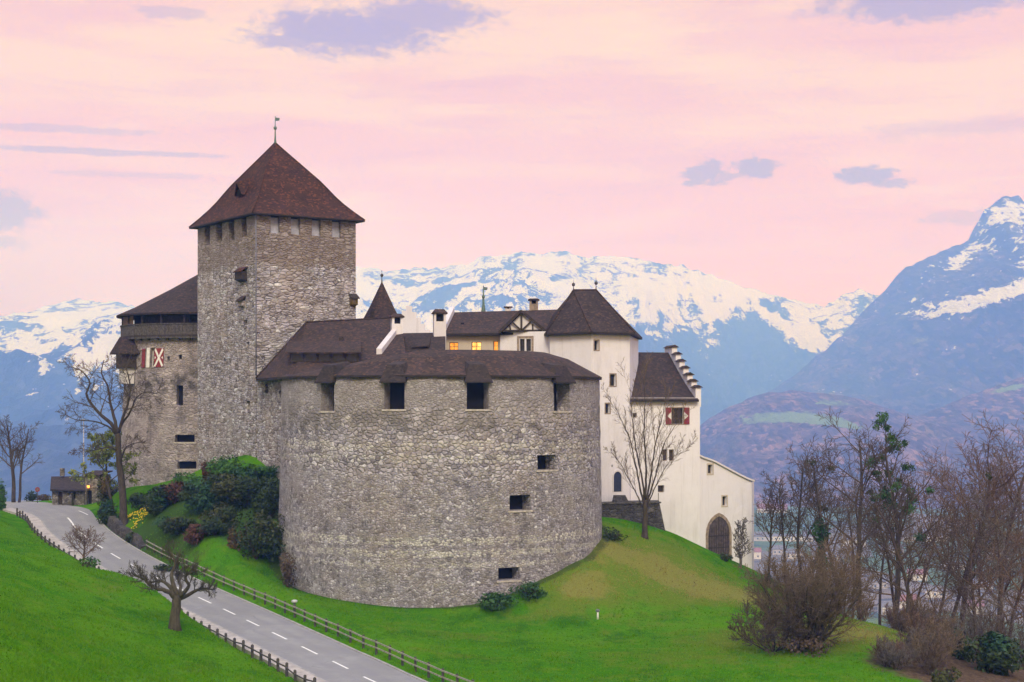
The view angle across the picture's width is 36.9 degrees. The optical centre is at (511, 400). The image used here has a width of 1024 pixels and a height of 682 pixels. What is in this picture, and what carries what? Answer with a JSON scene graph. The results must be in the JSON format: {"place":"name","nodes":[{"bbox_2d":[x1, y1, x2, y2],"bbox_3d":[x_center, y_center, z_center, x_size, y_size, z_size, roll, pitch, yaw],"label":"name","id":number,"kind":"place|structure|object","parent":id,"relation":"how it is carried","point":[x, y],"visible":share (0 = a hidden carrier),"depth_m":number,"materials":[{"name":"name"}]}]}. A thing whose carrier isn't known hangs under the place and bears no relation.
{"place":"outdoors","nodes":[
{"label":"outdoors","id":0,"kind":"place"},
{"bbox_2d":[0,506,324,681],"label":"pavement","id":1,"kind":"structure","parent":0,"point":[37,523],"depth_m":119.88,"materials":[{"name":"concrete"}]},
{"bbox_2d":[5,501,422,681],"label":"road","id":2,"kind":"structure","parent":0,"point":[57,523],"depth_m":126.68,"materials":[{"name":"asphalt"}]},
{"bbox_2d":[0,251,879,501],"bbox_3d":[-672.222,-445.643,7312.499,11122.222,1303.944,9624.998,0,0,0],"label":"mountain range","id":3,"kind":"structure","parent":0,"point":[734,342],"depth_m":9393.60,"materials":[{"name":"snow"}]},
{"bbox_2d":[0,455,1023,681],"bbox_3d":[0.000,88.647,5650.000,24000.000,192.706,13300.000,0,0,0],"label":"ground","id":4,"kind":"structure","parent":0,"point":[914,672],"depth_m":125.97,"materials":[{"name":"green plant"}]},
{"bbox_2d":[0,478,7,510],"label":"shrub","id":5,"kind":"object","parent":4,"relation":"on","point":[3,500],"visible":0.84,"depth_m":185.67,"materials":[{"name":"green plant"}]},
{"bbox_2d":[0,414,35,501],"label":"bare tree","id":6,"kind":"object","parent":4,"relation":"on","point":[12,468],"visible":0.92,"depth_m":208.92,"materials":[{"name":"brown plant"}]},
{"bbox_2d":[10,421,43,502],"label":"bare tree","id":7,"kind":"object","parent":4,"relation":"on","point":[20,477],"visible":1,"depth_m":207.34,"materials":[{"name":"brown plant"}]},
{"bbox_2d":[50,468,112,505],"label":"roadside hut","id":8,"kind":"object","parent":4,"relation":"on","point":[65,490],"visible":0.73,"depth_m":195.39,"materials":[{"name":"stone"}]},
{"bbox_2d":[61,523,105,565],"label":"tree","id":9,"kind":"object","parent":4,"relation":"on","point":[79,537],"visible":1,"depth_m":134.27,"materials":[{"name":"brown plant"}]},
{"bbox_2d":[79,556,100,567],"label":"shrub","id":10,"kind":"object","parent":4,"relation":"on","point":[92,562],"visible":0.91,"depth_m":133.08,"materials":[{"name":"green plant"}]},
{"bbox_2d":[67,428,141,507],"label":"leafy tree","id":11,"kind":"object","parent":4,"relation":"on","point":[105,456],"visible":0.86,"depth_m":175.21,"materials":[{"name":"green plant"}]},
{"bbox_2d":[95,497,119,524],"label":"shrub","id":12,"kind":"object","parent":4,"relation":"on","point":[105,512],"visible":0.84,"depth_m":169.76,"materials":[{"name":"green plant"}]},
{"bbox_2d":[96,476,118,505],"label":"shrub","id":13,"kind":"object","parent":4,"relation":"on","point":[103,490],"visible":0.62,"depth_m":185.22,"materials":[{"name":"green plant"}]},
{"bbox_2d":[55,338,166,524],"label":"bare tree","id":14,"kind":"object","parent":4,"relation":"on","point":[114,428],"visible":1,"depth_m":167.66,"materials":[{"name":"brown plant"}]},
{"bbox_2d":[106,516,145,548],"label":"roadside wall","id":15,"kind":"structure","parent":4,"relation":"on","point":[115,525],"depth_m":163.00,"materials":[{"name":"stone"}]},
{"bbox_2d":[127,492,145,509],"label":"shrub","id":16,"kind":"object","parent":4,"relation":"on","point":[135,500],"visible":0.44,"depth_m":170.35,"materials":[{"name":"green plant"}]},
{"bbox_2d":[110,275,197,487],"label":"drum tower","id":17,"kind":"structure","parent":4,"relation":"on","point":[162,329],"depth_m":182.33,"materials":[{"name":"stone"}]},
{"bbox_2d":[140,489,171,514],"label":"shrub","id":18,"kind":"object","parent":4,"relation":"on","point":[156,505],"visible":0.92,"depth_m":161.73,"materials":[{"name":"green plant"}]},
{"bbox_2d":[16,508,315,681],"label":"road fence","id":19,"kind":"object","parent":4,"relation":"on","point":[30,524],"visible":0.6,"depth_m":114.61,"materials":[{"name":"brown wood"}]},
{"bbox_2d":[7,506,327,681],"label":"kerb","id":20,"kind":"structure","parent":4,"relation":"on","point":[191,611],"depth_m":121.49,"materials":[{"name":"stone"}]},
{"bbox_2d":[118,538,217,631],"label":"orchard tree","id":21,"kind":"object","parent":4,"relation":"on","point":[176,595],"visible":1,"depth_m":106.81,"materials":[{"name":"brown plant"}]},
{"bbox_2d":[152,480,185,503],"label":"shrub","id":22,"kind":"object","parent":4,"relation":"on","point":[170,491],"visible":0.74,"depth_m":161.51,"materials":[{"name":"red plant"}]},
{"bbox_2d":[157,516,196,534],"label":"shrub","id":23,"kind":"object","parent":4,"relation":"on","point":[180,524],"visible":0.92,"depth_m":153.36,"materials":[{"name":"green plant"}]},
{"bbox_2d":[171,472,201,484],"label":"shrub","id":24,"kind":"object","parent":4,"relation":"on","point":[182,477],"visible":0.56,"depth_m":166.52,"materials":[{"name":"green plant"}]},
{"bbox_2d":[182,522,209,545],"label":"shrub","id":25,"kind":"object","parent":4,"relation":"on","point":[193,538],"visible":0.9,"depth_m":149.74,"materials":[{"name":"red plant"}]},
{"bbox_2d":[177,478,225,512],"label":"shrub","id":26,"kind":"object","parent":4,"relation":"on","point":[200,497],"visible":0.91,"depth_m":155.29,"materials":[{"name":"green plant"}]},
{"bbox_2d":[195,515,232,535],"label":"shrub","id":27,"kind":"object","parent":4,"relation":"on","point":[214,526],"visible":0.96,"depth_m":149.23,"materials":[{"name":"green plant"}]},
{"bbox_2d":[197,501,237,528],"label":"shrub","id":28,"kind":"object","parent":4,"relation":"on","point":[226,513],"visible":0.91,"depth_m":151.59,"materials":[{"name":"green plant"}]},
{"bbox_2d":[200,472,245,499],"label":"shrub","id":29,"kind":"object","parent":4,"relation":"on","point":[216,476],"visible":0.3,"depth_m":157.13,"materials":[{"name":"green plant"}]},
{"bbox_2d":[205,455,252,475],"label":"shrub","id":30,"kind":"object","parent":4,"relation":"on","point":[225,466],"visible":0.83,"depth_m":161.04,"materials":[{"name":"green plant"}]},
{"bbox_2d":[227,526,242,550],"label":"shrub","id":31,"kind":"object","parent":4,"relation":"on","point":[230,541],"visible":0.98,"depth_m":147.30,"materials":[{"name":"brown plant"}]},
{"bbox_2d":[210,474,268,511],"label":"shrub","id":32,"kind":"object","parent":4,"relation":"on","point":[235,483],"visible":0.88,"depth_m":154.63,"materials":[{"name":"green plant"}]},
{"bbox_2d":[230,464,279,478],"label":"shrub","id":33,"kind":"object","parent":4,"relation":"on","point":[259,471],"visible":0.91,"depth_m":158.74,"materials":[{"name":"green plant"}]},
{"bbox_2d":[226,509,285,560],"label":"shrub","id":34,"kind":"object","parent":4,"relation":"on","point":[264,535],"visible":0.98,"depth_m":145.89,"materials":[{"name":"green plant"}]},
{"bbox_2d":[99,519,427,681],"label":"verge strip","id":35,"kind":"object","parent":4,"relation":"on","point":[372,657],"visible":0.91,"depth_m":124.95,"materials":[{"name":"stone"}]},
{"bbox_2d":[250,477,279,520],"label":"shrub","id":36,"kind":"object","parent":4,"relation":"on","point":[269,496],"visible":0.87,"depth_m":153.21,"materials":[{"name":"green plant"}]},
{"bbox_2d":[189,117,364,469],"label":"castle keep","id":37,"kind":"structure","parent":4,"relation":"on","point":[275,224],"depth_m":169.69,"materials":[{"name":"stone"}]},
{"bbox_2d":[279,550,297,588],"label":"shrub","id":38,"kind":"object","parent":4,"relation":"on","point":[286,569],"visible":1,"depth_m":141.27,"materials":[{"name":"brown plant"}]},
{"bbox_2d":[146,539,473,681],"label":"meadow fence","id":39,"kind":"object","parent":4,"relation":"on","point":[415,659],"visible":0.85,"depth_m":120.61,"materials":[{"name":"wood"}]},
{"bbox_2d":[255,314,404,478],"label":"connecting range","id":40,"kind":"structure","parent":4,"relation":"on","point":[308,346],"depth_m":160.77,"materials":[{"name":"clay roof tile"},{"name":"stone"},{"name":"plaster"}]},
{"bbox_2d":[403,333,444,352],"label":"courtyard roof","id":41,"kind":"structure","parent":40,"relation":"on","point":[420,341],"depth_m":167.81,"materials":[{"name":"tile"}]},
{"bbox_2d":[364,274,396,317],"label":"stair turret","id":42,"kind":"object","parent":4,"relation":"on","point":[381,305],"visible":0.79,"depth_m":184.91,"materials":[{"name":"tile"}]},
{"bbox_2d":[402,306,429,332],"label":"stepped gable","id":43,"kind":"structure","parent":4,"relation":"on","point":[412,322],"depth_m":189.71,"materials":[{"name":"paint"}]},
{"bbox_2d":[277,350,601,607],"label":"round bastion","id":44,"kind":"object","parent":4,"relation":"on","point":[434,478],"visible":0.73,"depth_m":138.00,"materials":[{"name":"stone"}]},
{"bbox_2d":[431,286,556,352],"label":"residence hall","id":45,"kind":"structure","parent":4,"relation":"on","point":[509,329],"depth_m":170.92,"materials":[{"name":"paint"}]},
{"bbox_2d":[475,591,519,611],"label":"shrub","id":46,"kind":"object","parent":4,"relation":"on","point":[495,600],"visible":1,"depth_m":134.24,"materials":[{"name":"green plant"}]},
{"bbox_2d":[508,580,547,601],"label":"shrub","id":47,"kind":"object","parent":4,"relation":"on","point":[533,592],"visible":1,"depth_m":135.96,"materials":[{"name":"green plant"}]},
{"bbox_2d":[544,280,641,501],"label":"pavilion tower","id":48,"kind":"structure","parent":4,"relation":"on","point":[593,331],"depth_m":166.03,"materials":[{"name":"paint"}]},
{"bbox_2d":[614,472,620,491],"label":"window","id":49,"kind":"structure","parent":48,"relation":"in","point":[617,477],"depth_m":166.01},
{"bbox_2d":[602,527,627,540],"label":"shrub","id":50,"kind":"object","parent":4,"relation":"on","point":[612,536],"visible":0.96,"depth_m":150.13,"materials":[{"name":"green plant"}]},
{"bbox_2d":[602,493,664,530],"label":"terrace wall","id":51,"kind":"structure","parent":4,"relation":"on","point":[620,507],"depth_m":161.79,"materials":[{"name":"stone"}]},
{"bbox_2d":[601,350,697,538],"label":"bare tree","id":52,"kind":"object","parent":4,"relation":"on","point":[645,497],"visible":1,"depth_m":154.34,"materials":[{"name":"brown plant"}]},
{"bbox_2d":[631,345,702,544],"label":"gabled wing","id":53,"kind":"structure","parent":4,"relation":"on","point":[678,490],"depth_m":169.55,"materials":[{"name":"paint"}]},
{"bbox_2d":[672,408,681,423],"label":"window","id":54,"kind":"structure","parent":53,"relation":"in","point":[678,412],"depth_m":169.69,"materials":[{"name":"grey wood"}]},
{"bbox_2d":[700,455,754,569],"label":"gatehouse","id":55,"kind":"object","parent":4,"relation":"on","point":[726,497],"visible":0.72,"depth_m":172.38,"materials":[{"name":"paint"}]},
{"bbox_2d":[732,517,752,566],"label":"sapling","id":56,"kind":"object","parent":4,"relation":"on","point":[740,536],"visible":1,"depth_m":163.78,"materials":[{"name":"plant"}]},
{"bbox_2d":[754,532,769,540],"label":"valley house","id":57,"kind":"structure","parent":4,"relation":"on","point":[759,537],"depth_m":2024.16,"materials":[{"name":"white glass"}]},
{"bbox_2d":[745,484,789,575],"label":"bare tree","id":58,"kind":"object","parent":4,"relation":"on","point":[770,494],"visible":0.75,"depth_m":169.89,"materials":[{"name":"brown plant"}]},
{"bbox_2d":[753,469,804,576],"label":"bare tree","id":59,"kind":"object","parent":4,"relation":"on","point":[780,523],"visible":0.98,"depth_m":167.57,"materials":[{"name":"brown plant"}]},
{"bbox_2d":[727,593,842,656],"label":"domed bush","id":60,"kind":"object","parent":4,"relation":"on","point":[769,631],"visible":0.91,"depth_m":114.74,"materials":[{"name":"brown plant"}]},
{"bbox_2d":[763,634,832,657],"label":"shrub","id":61,"kind":"object","parent":4,"relation":"on","point":[805,644],"visible":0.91,"depth_m":114.39,"materials":[{"name":"brown plant"}]},
{"bbox_2d":[775,441,829,581],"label":"bare tree","id":62,"kind":"object","parent":4,"relation":"on","point":[798,524],"visible":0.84,"depth_m":166.07,"materials":[{"name":"brown plant"}]},
{"bbox_2d":[734,532,883,648],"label":"domed bush","id":63,"kind":"object","parent":4,"relation":"on","point":[815,592],"visible":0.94,"depth_m":115.90,"materials":[{"name":"brown plant"}]},
{"bbox_2d":[794,435,852,583],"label":"bare tree","id":64,"kind":"object","parent":4,"relation":"on","point":[820,531],"visible":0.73,"depth_m":164.21,"materials":[{"name":"brown plant"}]},
{"bbox_2d":[778,433,874,608],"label":"bare tree","id":65,"kind":"object","parent":4,"relation":"on","point":[824,493],"visible":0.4,"depth_m":176.49,"materials":[{"name":"brown plant"}]},
{"bbox_2d":[776,471,913,616],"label":"bare tree","id":66,"kind":"object","parent":4,"relation":"on","point":[848,525],"visible":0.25,"depth_m":189.88,"materials":[{"name":"brown plant"}]},
{"bbox_2d":[792,408,915,621],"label":"bare tree","id":67,"kind":"object","parent":4,"relation":"on","point":[862,470],"visible":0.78,"depth_m":159.42,"materials":[{"name":"brown plant"}]},
{"bbox_2d":[846,594,874,621],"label":"thicket","id":68,"kind":"object","parent":4,"relation":"on","point":[858,609],"visible":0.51,"depth_m":140.10,"materials":[{"name":"brown plant"}]},
{"bbox_2d":[810,475,949,601],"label":"bare tree","id":69,"kind":"object","parent":4,"relation":"on","point":[889,571],"visible":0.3,"depth_m":167.61,"materials":[{"name":"brown plant"}]},
{"bbox_2d":[843,466,923,624],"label":"bare tree","id":70,"kind":"object","parent":4,"relation":"on","point":[879,605],"visible":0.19,"depth_m":181.75,"materials":[{"name":"brown plant"}]},
{"bbox_2d":[866,632,903,662],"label":"thicket","id":71,"kind":"object","parent":4,"relation":"on","point":[899,646],"visible":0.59,"depth_m":111.21,"materials":[{"name":"brown plant"}]},
{"bbox_2d":[877,649,900,666],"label":"thicket","id":72,"kind":"object","parent":4,"relation":"on","point":[880,657],"visible":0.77,"depth_m":109.88,"materials":[{"name":"brown plant"}]},
{"bbox_2d":[833,471,956,607],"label":"bare tree","id":73,"kind":"object","parent":4,"relation":"on","point":[883,522],"visible":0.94,"depth_m":150.77,"materials":[{"name":"brown plant"}]},
{"bbox_2d":[875,633,920,669],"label":"thicket","id":74,"kind":"object","parent":4,"relation":"on","point":[896,659],"visible":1,"depth_m":108.94,"materials":[{"name":"brown plant"}]},
{"bbox_2d":[854,411,951,628],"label":"bare tree","id":75,"kind":"object","parent":4,"relation":"on","point":[892,438],"visible":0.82,"depth_m":157.20,"materials":[{"name":"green plant"}]},
{"bbox_2d":[890,611,922,636],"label":"thicket","id":76,"kind":"object","parent":4,"relation":"on","point":[896,621],"visible":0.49,"depth_m":126.03,"materials":[{"name":"brown plant"}]},
{"bbox_2d":[882,534,938,631],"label":"bare tree","id":77,"kind":"object","parent":4,"relation":"on","point":[909,578],"visible":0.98,"depth_m":133.92,"materials":[{"name":"brown plant"}]},
{"bbox_2d":[889,592,953,631],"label":"thicket","id":78,"kind":"object","parent":4,"relation":"on","point":[915,609],"visible":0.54,"depth_m":136.85,"materials":[{"name":"brown plant"}]},
{"bbox_2d":[901,606,943,637],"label":"thicket","id":79,"kind":"object","parent":4,"relation":"on","point":[911,623],"visible":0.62,"depth_m":123.67,"materials":[{"name":"brown plant"}]},
{"bbox_2d":[901,604,943,634],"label":"thicket","id":80,"kind":"object","parent":4,"relation":"on","point":[925,615],"visible":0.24,"depth_m":133.92,"materials":[{"name":"brown plant"}]},
{"bbox_2d":[841,458,1008,603],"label":"bare tree","id":81,"kind":"object","parent":4,"relation":"on","point":[925,533],"visible":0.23,"depth_m":188.96,"materials":[{"name":"brown plant"}]},
{"bbox_2d":[896,613,960,662],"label":"thicket","id":82,"kind":"object","parent":4,"relation":"on","point":[907,641],"visible":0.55,"depth_m":112.25,"materials":[{"name":"brown plant"}]},
{"bbox_2d":[894,576,965,633],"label":"thicket","id":83,"kind":"object","parent":4,"relation":"on","point":[922,606],"visible":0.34,"depth_m":137.77,"materials":[{"name":"brown plant"}]},
{"bbox_2d":[915,649,944,674],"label":"thicket","id":84,"kind":"object","parent":4,"relation":"on","point":[931,667],"visible":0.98,"depth_m":107.99,"materials":[{"name":"brown plant"}]},
{"bbox_2d":[898,615,966,657],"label":"thicket","id":85,"kind":"object","parent":4,"relation":"on","point":[927,631],"visible":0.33,"depth_m":114.47,"materials":[{"name":"brown plant"}]},
{"bbox_2d":[905,620,971,666],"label":"thicket","id":86,"kind":"object","parent":4,"relation":"on","point":[944,641],"visible":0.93,"depth_m":109.93,"materials":[{"name":"brown plant"}]},
{"bbox_2d":[929,666,961,681],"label":"shrub","id":87,"kind":"object","parent":4,"relation":"on","point":[944,676],"visible":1,"depth_m":103.69,"materials":[{"name":"green plant"}]},
{"bbox_2d":[928,612,963,639],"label":"thicket","id":88,"kind":"object","parent":4,"relation":"on","point":[933,623],"visible":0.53,"depth_m":121.88,"materials":[{"name":"brown plant"}]},
{"bbox_2d":[878,451,1019,616],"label":"bare tree","id":89,"kind":"object","parent":4,"relation":"on","point":[943,595],"visible":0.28,"depth_m":184.56,"materials":[{"name":"brown plant"}]},
{"bbox_2d":[892,418,1023,623],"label":"bare tree","id":90,"kind":"object","parent":4,"relation":"on","point":[986,481],"visible":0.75,"depth_m":159.42,"materials":[{"name":"brown plant"}]},
{"bbox_2d":[893,445,1023,626],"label":"bare tree","id":91,"kind":"object","parent":4,"relation":"on","point":[963,509],"visible":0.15,"depth_m":189.26,"materials":[{"name":"brown plant"}]},
{"bbox_2d":[922,598,998,653],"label":"thicket","id":92,"kind":"object","parent":4,"relation":"on","point":[961,619],"visible":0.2,"depth_m":146.74,"materials":[{"name":"brown plant"}]},
{"bbox_2d":[951,627,975,661],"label":"shrub","id":93,"kind":"object","parent":4,"relation":"on","point":[958,655],"visible":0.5,"depth_m":115.80,"materials":[{"name":"green plant"}]},
{"bbox_2d":[908,450,1022,618],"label":"bare tree","id":94,"kind":"object","parent":4,"relation":"on","point":[958,543],"visible":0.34,"depth_m":162.38,"materials":[{"name":"brown plant"}]},
{"bbox_2d":[910,410,1023,629],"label":"bare tree","id":95,"kind":"object","parent":4,"relation":"on","point":[989,476],"visible":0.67,"depth_m":158.87,"materials":[{"name":"brown plant"}]},
{"bbox_2d":[920,501,1018,653],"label":"bare tree","id":96,"kind":"object","parent":4,"relation":"on","point":[959,592],"visible":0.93,"depth_m":140.15,"materials":[{"name":"brown plant"}]},
{"bbox_2d":[920,475,1023,635],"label":"bare tree","id":97,"kind":"object","parent":4,"relation":"on","point":[998,548],"visible":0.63,"depth_m":147.24,"materials":[{"name":"brown plant"}]},
{"bbox_2d":[943,436,1023,614],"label":"bare tree","id":98,"kind":"object","parent":4,"relation":"on","point":[994,587],"visible":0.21,"depth_m":166.44,"materials":[{"name":"brown plant"}]},
{"bbox_2d":[953,584,1021,652],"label":"thicket","id":99,"kind":"object","parent":4,"relation":"on","point":[968,628],"visible":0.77,"depth_m":127.75,"materials":[{"name":"brown plant"}]},
{"bbox_2d":[960,631,1023,675],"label":"shrub","id":100,"kind":"object","parent":4,"relation":"on","point":[999,653],"visible":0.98,"depth_m":111.05,"materials":[{"name":"green plant"}]},
{"bbox_2d":[963,519,1023,636],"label":"bare tree","id":101,"kind":"object","parent":4,"relation":"on","point":[1016,605],"visible":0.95,"depth_m":131.96,"materials":[{"name":"brown plant"}]},
{"bbox_2d":[976,606,1023,669],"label":"thicket","id":102,"kind":"object","parent":4,"relation":"on","point":[1020,633],"visible":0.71,"depth_m":124.12,"materials":[{"name":"brown plant"}]},
{"bbox_2d":[983,472,1023,666],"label":"bare tree","id":103,"kind":"object","parent":4,"relation":"on","point":[1013,541],"visible":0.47,"depth_m":156.04,"materials":[{"name":"brown plant"}]},
{"bbox_2d":[0,0,1023,315],"label":"sky","id":104,"kind":"structure","parent":0,"point":[819,152],"materials":[{"name":"pink"}]},
{"bbox_2d":[772,533,812,541],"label":"valley house","id":105,"kind":"structure","parent":0,"point":[774,536],"depth_m":2021.98,"materials":[{"name":"white glass"}]},
{"bbox_2d":[700,377,1023,508],"bbox_3d":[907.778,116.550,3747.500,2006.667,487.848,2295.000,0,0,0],"label":"wooded foothill","id":106,"kind":"structure","parent":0,"point":[753,437],"depth_m":3568.83,"materials":[{"name":"plant"}]},
{"bbox_2d":[768,195,1023,415],"bbox_3d":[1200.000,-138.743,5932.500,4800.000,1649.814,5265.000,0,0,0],"label":"mountain","id":107,"kind":"structure","parent":0,"point":[938,330],"depth_m":6277.62,"materials":[{"name":"stone"}]},
{"bbox_2d":[923,585,943,597],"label":"valley house","id":108,"kind":"structure","parent":0,"point":[933,590],"depth_m":1443.55,"materials":[{"name":"white glass"}]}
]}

